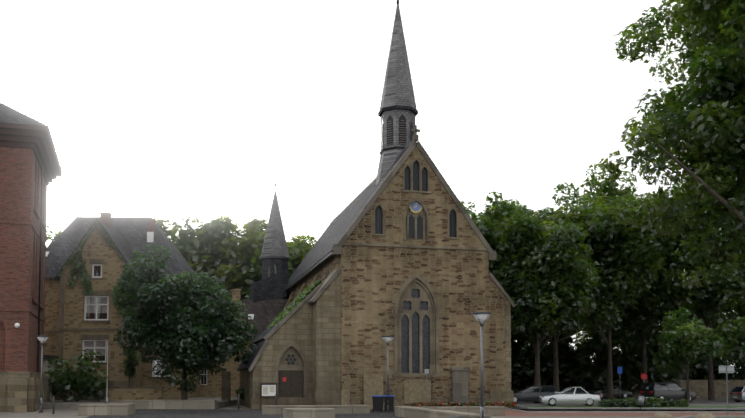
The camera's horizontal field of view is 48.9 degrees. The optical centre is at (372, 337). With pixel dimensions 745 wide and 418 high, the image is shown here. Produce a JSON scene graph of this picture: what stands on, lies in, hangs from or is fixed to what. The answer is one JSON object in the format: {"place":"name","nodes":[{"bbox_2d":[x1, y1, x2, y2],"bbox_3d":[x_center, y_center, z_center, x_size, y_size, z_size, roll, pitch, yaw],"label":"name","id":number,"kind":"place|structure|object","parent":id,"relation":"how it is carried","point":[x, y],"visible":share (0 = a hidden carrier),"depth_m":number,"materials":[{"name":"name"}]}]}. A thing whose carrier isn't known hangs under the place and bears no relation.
{"place":"outdoors","nodes":[
{"label":"outdoors","id":0,"kind":"place"},
{"bbox_2d":[43,397,237,408],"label":"terrace paving","id":1,"kind":"structure","parent":0,"point":[62,404],"depth_m":57.19,"materials":[{"name":"grey stone"}]},
{"bbox_2d":[43,349,110,401],"bbox_3d":[-21.380,2.733,58.698,5.759,3.894,3.802,1,-3,-26],"label":"bush","id":2,"kind":"object","parent":1,"relation":"on","point":[65,382],"depth_m":58.39,"materials":[{"name":"green plant"}]},
{"bbox_2d":[106,341,107,401],"bbox_3d":[-19.099,2.425,59.014,0.160,4.360,0.160,0,-3,-2],"label":"flag pole","id":3,"kind":"object","parent":1,"relation":"on","point":[107,374],"visible":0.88,"depth_m":58.98,"materials":[{"name":"grey metal"}]},
{"bbox_2d":[122,347,139,386],"bbox_3d":[-18.006,2.712,60.830,1.497,4.177,1.386,-2,-4,32],"label":"tree sapling","id":4,"kind":"object","parent":1,"relation":"on","point":[132,360],"visible":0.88,"depth_m":60.67,"materials":[{"name":"green plant"}]},
{"bbox_2d":[43,372,230,401],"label":"house garden walls","id":5,"kind":"structure","parent":1,"relation":"on","point":[133,393],"depth_m":59.48,"materials":[{"name":"stone"}]},
{"bbox_2d":[111,243,257,399],"bbox_3d":[-13.122,-1.062,57.430,10.457,11.362,10.515,0,-3,-2],"label":"plaza tree","id":6,"kind":"object","parent":1,"relation":"on","point":[185,326],"visible":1,"depth_m":55.73,"materials":[{"name":"green plant"}]},
{"bbox_2d":[235,386,244,400],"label":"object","id":7,"kind":"object","parent":1,"relation":"on","point":[241,392],"visible":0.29,"depth_m":61.28,"materials":[{"name":"green plant"}]},
{"bbox_2d":[232,299,288,339],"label":"link roof","id":8,"kind":"structure","parent":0,"point":[265,312],"depth_m":76.90,"materials":[{"name":"grey tile"}]},
{"bbox_2d":[231,289,253,319],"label":"chimney","id":9,"kind":"object","parent":8,"relation":"on","point":[236,294],"visible":0.74,"depth_m":77.66,"materials":[{"name":"beige brick"}]},
{"bbox_2d":[0,404,682,417],"bbox_3d":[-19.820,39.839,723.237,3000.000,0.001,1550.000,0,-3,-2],"label":"ground","id":10,"kind":"structure","parent":0,"point":[63,413],"depth_m":45.28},
{"bbox_2d":[0,372,44,411],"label":"stone wall base","id":11,"kind":"object","parent":10,"relation":"on","point":[19,391],"visible":0.75,"depth_m":49.94,"materials":[{"name":"beige stone"}]},
{"bbox_2d":[0,146,46,372],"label":"brick building walls","id":12,"kind":"structure","parent":10,"relation":"on","point":[20,179],"depth_m":50.71,"materials":[{"name":"red brick"}]},
{"bbox_2d":[0,207,46,321],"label":"brick building ledges","id":13,"kind":"object","parent":12,"relation":"attached to","point":[26,222],"visible":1,"depth_m":51.09,"materials":[{"name":"stone"}]},
{"bbox_2d":[0,123,61,185],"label":"roof cornice","id":14,"kind":"structure","parent":12,"relation":"attached to","point":[37,140],"depth_m":50.95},
{"bbox_2d":[0,102,62,172],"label":"roof","id":15,"kind":"structure","parent":12,"relation":"on","point":[8,114],"depth_m":51.05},
{"bbox_2d":[37,160,46,371],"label":"brick building downpipes","id":16,"kind":"object","parent":12,"relation":"attached to","point":[40,266],"visible":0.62,"depth_m":55.60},
{"bbox_2d":[35,335,49,412],"bbox_3d":[-20.020,2.201,49.581,0.800,4.660,0.800,0,-3,-2],"label":"lamp","id":17,"kind":"object","parent":10,"relation":"on","point":[42,339],"visible":1,"depth_m":49.50,"materials":[{"name":"grey metal"}]},
{"bbox_2d":[43,355,57,399],"bbox_3d":[-27.234,3.330,63.383,5.400,3.850,4.700,0,-3,-2],"label":"house annex","id":18,"kind":"object","parent":10,"relation":"on","point":[46,363],"visible":0.1,"depth_m":62.47,"materials":[{"name":"beige stone"}]},
{"bbox_2d":[44,223,200,398],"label":"house walls","id":19,"kind":"structure","parent":10,"relation":"on","point":[95,246],"depth_m":63.35,"materials":[{"name":"brown brick"}]},
{"bbox_2d":[58,221,131,324],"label":"gable ivy","id":20,"kind":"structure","parent":19,"relation":"attached to","point":[78,265],"depth_m":63.03,"materials":[{"name":"green plant"}]},
{"bbox_2d":[44,259,171,399],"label":"house trim","id":21,"kind":"structure","parent":19,"relation":"attached to","point":[61,329],"depth_m":63.05,"materials":[{"name":"brown stone"}]},
{"bbox_2d":[82,264,169,376],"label":"windows","id":22,"kind":"structure","parent":19,"relation":"in","point":[96,307],"depth_m":63.34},
{"bbox_2d":[45,217,210,294],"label":"house roof","id":23,"kind":"structure","parent":19,"relation":"on","point":[127,235],"depth_m":69.55,"materials":[{"name":"grey tile"}]},
{"bbox_2d":[99,212,155,241],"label":"chimneys","id":24,"kind":"object","parent":23,"relation":"on","point":[105,217],"visible":0.79,"depth_m":69.86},
{"bbox_2d":[121,400,215,408],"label":"planter wall","id":25,"kind":"structure","parent":10,"relation":"on","point":[175,404],"depth_m":54.81,"materials":[{"name":"stone"}]},
{"bbox_2d":[200,340,253,396],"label":"link walls","id":26,"kind":"structure","parent":10,"relation":"on","point":[212,387],"depth_m":74.13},
{"bbox_2d":[201,368,206,384],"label":"link door windows","id":27,"kind":"structure","parent":26,"relation":"in","point":[204,379],"depth_m":74.22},
{"bbox_2d":[86,409,402,417],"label":"plaza cobbles","id":28,"kind":"object","parent":10,"relation":"on","point":[183,413],"visible":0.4,"depth_m":46.51,"materials":[{"name":"grey stone"}]},
{"bbox_2d":[78,403,134,415],"bbox_3d":[-14.916,4.038,46.035,2.740,0.620,1.654,0,-3,-2],"label":"stone bench","id":29,"kind":"object","parent":28,"relation":"on","point":[107,409],"visible":0.96,"depth_m":45.24,"materials":[{"name":"stone"}]},
{"bbox_2d":[259,383,277,409],"bbox_3d":[-6.850,3.889,54.091,1.240,1.760,0.240,1,-3,-14],"label":"notice board","id":30,"kind":"object","parent":28,"relation":"on","point":[268,389],"visible":0.79,"depth_m":54.04,"materials":[{"name":"white wood"}]},
{"bbox_2d":[283,408,334,417],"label":"stone bench","id":31,"kind":"object","parent":28,"relation":"on","point":[308,412],"visible":1,"depth_m":39.69,"materials":[{"name":"stone"}]},
{"bbox_2d":[262,405,369,414],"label":"planter wall","id":32,"kind":"structure","parent":28,"relation":"on","point":[339,409],"depth_m":47.17,"materials":[{"name":"stone"}]},
{"bbox_2d":[372,395,383,411],"bbox_3d":[0.327,4.035,49.807,0.640,1.020,0.858,1,-3,-10],"label":"wheelie bin","id":33,"kind":"object","parent":28,"relation":"on","point":[377,400],"visible":1,"depth_m":49.47,"materials":[{"name":"black plastic"}]},
{"bbox_2d":[381,336,393,411],"bbox_3d":[0.933,2.212,49.802,0.800,4.660,0.800,0,-3,-2],"label":"lamp","id":34,"kind":"object","parent":28,"relation":"on","point":[387,339],"visible":0.83,"depth_m":49.73,"materials":[{"name":"grey metal"}]},
{"bbox_2d":[384,395,394,411],"bbox_3d":[1.026,4.044,49.978,0.640,1.020,0.858,0,-3,2],"label":"wheelie bin","id":35,"kind":"object","parent":28,"relation":"on","point":[390,398],"visible":0.92,"depth_m":49.62,"materials":[{"name":"black plastic"}]},
{"bbox_2d":[394,406,490,417],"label":"planter wall","id":36,"kind":"structure","parent":28,"relation":"on","point":[409,412],"depth_m":38.67,"materials":[{"name":"stone"}]},
{"bbox_2d":[472,312,491,417],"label":"lamp","id":37,"kind":"object","parent":28,"relation":"on","point":[481,318],"visible":1,"depth_m":32.44,"materials":[{"name":"grey metal"}]},
{"bbox_2d":[250,178,289,302],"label":"church turret","id":38,"kind":"object","parent":10,"relation":"on","point":[276,253],"visible":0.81,"depth_m":79.31,"materials":[{"name":"stone"}]},
{"bbox_2d":[239,296,312,408],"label":"church wall","id":39,"kind":"structure","parent":10,"relation":"on","point":[296,327],"depth_m":55.47,"materials":[{"name":"beige stone"}]},
{"bbox_2d":[237,290,312,370],"bbox_3d":[-7.247,-0.489,61.094,4.845,5.818,11.100,1,-3,-14],"label":"roof edge","id":40,"kind":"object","parent":39,"relation":"on","point":[259,341],"depth_m":58.88,"materials":[{"name":"grey stone"}]},
{"bbox_2d":[248,283,321,409],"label":"stone trim","id":41,"kind":"structure","parent":39,"relation":"attached to","point":[304,400],"depth_m":55.08,"materials":[{"name":"grey stone"}]},
{"bbox_2d":[278,346,303,396],"bbox_3d":[-5.553,2.693,55.517,1.740,4.198,0.240,1,-3,-14],"label":"arched door","id":42,"kind":"structure","parent":39,"relation":"in","point":[290,374],"depth_m":55.48,"materials":[{"name":"brown wood"}]},
{"bbox_2d":[266,279,322,328],"bbox_3d":[-5.877,-2.272,59.611,3.362,3.510,7.949,1,-3,-14],"label":"ivy","id":43,"kind":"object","parent":39,"relation":"on","point":[303,294],"depth_m":57.35,"materials":[{"name":"green plant"}]},
{"bbox_2d":[288,146,488,397],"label":"church nave","id":44,"kind":"structure","parent":10,"relation":"on","point":[374,279],"depth_m":56.04,"materials":[{"name":"brown stone"}]},
{"bbox_2d":[284,272,318,308],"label":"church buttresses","id":45,"kind":"structure","parent":44,"relation":"attached to","point":[292,296],"depth_m":70.02,"materials":[{"name":"stone"}]},
{"bbox_2d":[285,140,412,290],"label":"roof","id":46,"kind":"structure","parent":44,"relation":"on","point":[320,252],"depth_m":66.96,"materials":[{"name":"grey tile"}]},
{"bbox_2d":[375,0,417,184],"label":"church spire","id":47,"kind":"structure","parent":46,"relation":"on","point":[398,99],"depth_m":60.34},
{"bbox_2d":[381,114,413,148],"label":"louvers","id":48,"kind":"object","parent":47,"relation":"attached to","point":[402,130],"visible":0.67,"depth_m":60.00,"materials":[{"name":"grey wood"}]},
{"bbox_2d":[340,367,469,409],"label":"stone panels","id":49,"kind":"object","parent":44,"relation":"attached to","point":[415,391],"visible":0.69,"depth_m":55.35,"materials":[{"name":"beige stone"}]},
{"bbox_2d":[331,125,496,408],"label":"stone trim","id":50,"kind":"structure","parent":44,"relation":"attached to","point":[408,282],"depth_m":56.12,"materials":[{"name":"beige stone"}]},
{"bbox_2d":[375,161,455,238],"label":"windows","id":51,"kind":"structure","parent":44,"relation":"in","point":[378,222],"depth_m":56.47,"materials":[{"name":"black glass"}]},
{"bbox_2d":[406,216,424,239],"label":"church niche mullions","id":52,"kind":"object","parent":44,"relation":"attached to","point":[407,227],"visible":0.88,"depth_m":56.26,"materials":[{"name":"grey stone"}]},
{"bbox_2d":[409,201,421,212],"bbox_3d":[2.972,-9.027,56.419,0.920,0.920,0.180,1,-3,-14],"label":"clock","id":53,"kind":"object","parent":44,"relation":"attached to","point":[415,207],"visible":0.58,"depth_m":56.36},
{"bbox_2d":[399,282,432,373],"bbox_3d":[2.941,-0.642,56.106,2.450,6.322,0.140,1,-3,-14],"label":"window frame","id":54,"kind":"object","parent":44,"relation":"in","point":[415,301],"visible":0.96,"depth_m":56.08,"materials":[{"name":"grey stone"}]},
{"bbox_2d":[401,289,429,372],"bbox_3d":[2.915,-0.654,56.214,2.490,6.356,0.060,1,-3,-14],"label":"window glass","id":55,"kind":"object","parent":54,"relation":"in","point":[415,344],"depth_m":56.18,"materials":[{"name":"grey glass"}]},
{"bbox_2d":[308,268,515,404],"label":"buttresses","id":56,"kind":"structure","parent":10,"relation":"on","point":[325,299],"depth_m":54.69,"materials":[{"name":"stone"}]},
{"bbox_2d":[460,191,540,333],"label":"tree","id":57,"kind":"object","parent":10,"relation":"on","point":[488,224],"visible":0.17,"depth_m":73.11,"materials":[{"name":"green plant"}]},
{"bbox_2d":[511,330,525,392],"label":"understorey bush","id":58,"kind":"object","parent":10,"relation":"on","point":[513,341],"depth_m":96.21,"materials":[{"name":"green plant"}]},
{"bbox_2d":[506,199,533,216],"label":"tree","id":59,"kind":"object","parent":10,"relation":"on","point":[517,203],"depth_m":83.78,"materials":[{"name":"green plant"}]},
{"bbox_2d":[511,323,579,360],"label":"tree","id":60,"kind":"object","parent":10,"relation":"on","point":[521,337],"depth_m":96.53,"materials":[{"name":"green plant"}]},
{"bbox_2d":[493,213,599,402],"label":"tree","id":61,"kind":"object","parent":10,"relation":"on","point":[545,282],"visible":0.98,"depth_m":68.43,"materials":[{"name":"green plant"}]},
{"bbox_2d":[488,196,612,391],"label":"tree","id":62,"kind":"object","parent":10,"relation":"on","point":[595,228],"visible":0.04,"depth_m":75.13,"materials":[{"name":"green plant"}]},
{"bbox_2d":[511,333,591,391],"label":"understorey bush","id":63,"kind":"object","parent":10,"relation":"on","point":[522,374],"visible":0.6,"depth_m":91.23,"materials":[{"name":"green plant"}]},
{"bbox_2d":[551,182,637,366],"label":"tree","id":64,"kind":"object","parent":10,"relation":"on","point":[583,200],"visible":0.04,"depth_m":91.90,"materials":[{"name":"green plant"}]},
{"bbox_2d":[547,163,677,399],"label":"tree","id":65,"kind":"object","parent":10,"relation":"on","point":[627,255],"visible":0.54,"depth_m":75.35,"materials":[{"name":"green plant"}]},
{"bbox_2d":[573,316,662,351],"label":"tree","id":66,"kind":"object","parent":10,"relation":"on","point":[585,334],"depth_m":99.79,"materials":[{"name":"green plant"}]},
{"bbox_2d":[559,326,681,397],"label":"understorey bush","id":67,"kind":"object","parent":10,"relation":"on","point":[592,373],"visible":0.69,"depth_m":88.81,"materials":[{"name":"green plant"}]},
{"bbox_2d":[604,179,695,383],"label":"tree","id":68,"kind":"object","parent":10,"relation":"on","point":[652,306],"visible":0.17,"depth_m":82.03,"materials":[{"name":"green plant"}]},
{"bbox_2d":[633,323,697,379],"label":"understorey bush","id":69,"kind":"object","parent":10,"relation":"on","point":[655,341],"visible":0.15,"depth_m":92.64,"materials":[{"name":"green plant"}]},
{"bbox_2d":[597,0,744,289],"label":"tree","id":70,"kind":"object","parent":10,"relation":"on","point":[707,129],"visible":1,"depth_m":46.54,"materials":[{"name":"green plant"}]},
{"bbox_2d":[650,307,726,402],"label":"tree","id":71,"kind":"object","parent":10,"relation":"on","point":[682,339],"visible":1,"depth_m":69.38,"materials":[{"name":"green plant"}]},
{"bbox_2d":[659,233,733,338],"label":"tree","id":72,"kind":"object","parent":10,"relation":"on","point":[716,323],"depth_m":103.13,"materials":[{"name":"green plant"}]},
{"bbox_2d":[652,162,744,399],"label":"tree","id":73,"kind":"object","parent":10,"relation":"on","point":[714,298],"visible":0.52,"depth_m":78.24,"materials":[{"name":"green plant"}]},
{"bbox_2d":[686,321,727,379],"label":"understorey bush","id":74,"kind":"object","parent":10,"relation":"on","point":[700,367],"visible":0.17,"depth_m":96.38,"materials":[{"name":"green plant"}]},
{"bbox_2d":[718,360,744,379],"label":"understorey bush","id":75,"kind":"object","parent":10,"relation":"on","point":[739,372],"visible":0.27,"depth_m":93.27,"materials":[{"name":"green plant"}]},
{"bbox_2d":[720,240,744,324],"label":"tree","id":76,"kind":"object","parent":10,"relation":"on","point":[731,313],"visible":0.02,"depth_m":86.26,"materials":[{"name":"green plant"}]},
{"label":"lawn","id":77,"kind":"structure","parent":10,"relation":"on"},
{"bbox_2d":[46,224,60,245],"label":"tree","id":78,"kind":"object","parent":77,"relation":"on","point":[49,237],"depth_m":95.31,"materials":[{"name":"green plant"}]},
{"bbox_2d":[154,214,187,250],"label":"tree","id":79,"kind":"object","parent":77,"relation":"on","point":[167,231],"visible":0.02,"depth_m":106.31,"materials":[{"name":"green plant"}]},
{"bbox_2d":[171,214,241,297],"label":"tree","id":80,"kind":"object","parent":77,"relation":"on","point":[201,250],"visible":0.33,"depth_m":93.79,"materials":[{"name":"green plant"}]},
{"bbox_2d":[195,216,291,295],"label":"tree","id":81,"kind":"object","parent":77,"relation":"on","point":[257,223],"visible":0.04,"depth_m":100.87,"materials":[{"name":"green plant"}]},
{"bbox_2d":[212,223,308,298],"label":"tree","id":82,"kind":"object","parent":77,"relation":"on","point":[250,262],"visible":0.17,"depth_m":91.23,"materials":[{"name":"green plant"}]},
{"bbox_2d":[287,235,314,258],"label":"tree","id":83,"kind":"object","parent":77,"relation":"on","point":[296,243],"depth_m":105.18,"materials":[{"name":"green plant"}]},
{"bbox_2d":[287,234,316,274],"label":"tree","id":84,"kind":"object","parent":77,"relation":"on","point":[306,246],"depth_m":92.52,"materials":[{"name":"green plant"}]},
{"label":"lawn","id":85,"kind":"structure","parent":10,"relation":"on","visible":0},
{"bbox_2d":[652,411,673,417],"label":"boulder","id":86,"kind":"object","parent":85,"relation":"on","point":[658,414],"visible":1,"depth_m":38.24,"materials":[{"name":"beige stone"}]},
{"bbox_2d":[695,412,715,417],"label":"boulder","id":87,"kind":"object","parent":85,"relation":"on","point":[705,415],"visible":1,"depth_m":36.03,"materials":[{"name":"beige stone"}]},
{"bbox_2d":[679,415,744,417],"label":"lawn kerb","id":88,"kind":"structure","parent":85,"relation":"on","point":[723,416],"depth_m":42.50,"materials":[{"name":"concrete"}]},
{"bbox_2d":[0,0,733,365],"label":"sky","id":89,"kind":"structure","parent":0,"point":[176,109],"materials":[{"name":"white"}]},
{"bbox_2d":[498,409,744,415],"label":"red path paving","id":90,"kind":"structure","parent":0,"point":[511,413],"depth_m":47.82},
{"bbox_2d":[420,406,504,415],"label":"planter wall","id":91,"kind":"structure","parent":90,"relation":"on","point":[494,410],"depth_m":44.91,"materials":[{"name":"concrete"}]},
{"bbox_2d":[638,394,643,409],"bbox_3d":[17.483,4.203,53.295,0.390,1.050,0.400,-2,-4,37],"label":"litter bin","id":92,"kind":"object","parent":90,"relation":"on","point":[640,399],"visible":0.88,"depth_m":53.15,"materials":[{"name":"grey metal"}]},
{"bbox_2d":[719,366,733,414],"bbox_3d":[19.528,2.923,45.115,0.850,2.750,0.075,0,-3,-2],"label":"sign post","id":93,"kind":"object","parent":90,"relation":"on","point":[726,369],"visible":0.9,"depth_m":45.19,"materials":[{"name":"grey metal"}]},
{"bbox_2d":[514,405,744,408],"bbox_3d":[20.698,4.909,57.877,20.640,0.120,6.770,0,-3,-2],"label":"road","id":94,"kind":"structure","parent":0,"point":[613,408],"depth_m":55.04,"materials":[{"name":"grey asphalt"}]},
{"bbox_2d":[516,398,744,409],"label":"parking lot","id":95,"kind":"structure","parent":0,"point":[707,402],"depth_m":68.73,"materials":[{"name":"grey asphalt"}]},
{"bbox_2d":[513,386,557,402],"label":"dark estate car","id":96,"kind":"object","parent":95,"relation":"on","point":[531,394],"visible":0.6,"depth_m":68.53,"materials":[{"name":"grey paint"}]},
{"bbox_2d":[539,387,600,405],"bbox_3d":[15.012,4.486,62.423,4.474,1.440,2.060,0,-3,6],"label":"silver sedan","id":97,"kind":"object","parent":95,"relation":"on","point":[574,395],"visible":1,"depth_m":61.58,"materials":[{"name":"grey paint"}]},
{"bbox_2d":[588,385,632,398],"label":"dark car","id":98,"kind":"object","parent":95,"relation":"on","point":[619,393],"visible":0.56,"depth_m":87.40,"materials":[{"name":"black paint"}]},
{"bbox_2d":[617,367,621,378],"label":"parking sign","id":99,"kind":"object","parent":95,"relation":"on","point":[619,370],"visible":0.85,"depth_m":76.22,"materials":[{"name":"blue metal"}]},
{"bbox_2d":[505,407,744,412],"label":"road kerb","id":100,"kind":"object","parent":95,"relation":"on","point":[623,411],"visible":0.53,"depth_m":49.05,"materials":[{"name":"concrete"}]},
{"bbox_2d":[524,406,744,407],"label":"curb","id":101,"kind":"structure","parent":95,"relation":"on","point":[652,407],"depth_m":60.56,"materials":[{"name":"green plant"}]},
{"bbox_2d":[597,396,689,406],"bbox_3d":[19.858,4.742,59.949,6.682,0.887,2.402,0,-3,-2],"label":"hedge by cars","id":102,"kind":"object","parent":101,"relation":"on","point":[652,401],"visible":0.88,"depth_m":59.62,"materials":[{"name":"green plant"}]},
{"bbox_2d":[641,373,646,379],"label":"no entry sign","id":103,"kind":"object","parent":95,"relation":"on","point":[643,376],"visible":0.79,"depth_m":75.24,"materials":[{"name":"red metal"}]},
{"bbox_2d":[639,383,695,401],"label":"car","id":104,"kind":"object","parent":95,"relation":"on","point":[669,391],"visible":0.79,"depth_m":69.81,"materials":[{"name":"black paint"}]},
{"bbox_2d":[614,380,744,397],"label":"boundary wall","id":105,"kind":"structure","parent":95,"relation":"on","point":[699,388],"depth_m":90.06,"materials":[{"name":"stone"}]},
{"bbox_2d":[706,316,744,365],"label":"tree","id":106,"kind":"object","parent":95,"relation":"on","point":[734,339],"visible":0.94,"depth_m":73.71,"materials":[{"name":"green plant"}]},
{"bbox_2d":[729,386,744,401],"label":"grey car","id":107,"kind":"object","parent":95,"relation":"on","point":[736,393],"visible":0.98,"depth_m":71.92,"materials":[{"name":"grey paint"}]},
{"label":"bed soil","id":108,"kind":"structure","parent":0,"visible":0},
{"bbox_2d":[425,369,428,404],"bbox_3d":[3.633,3.457,54.819,0.300,2.700,0.075,0,-3,-2],"label":"sign post","id":109,"kind":"object","parent":108,"relation":"on","point":[426,371],"depth_m":54.83,"materials":[{"name":"grey metal"}]},
{"bbox_2d":[413,401,517,408],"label":"church flowers","id":110,"kind":"object","parent":108,"relation":"on","point":[509,404],"visible":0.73,"depth_m":55.38,"materials":[{"name":"green plant"}]}
]}

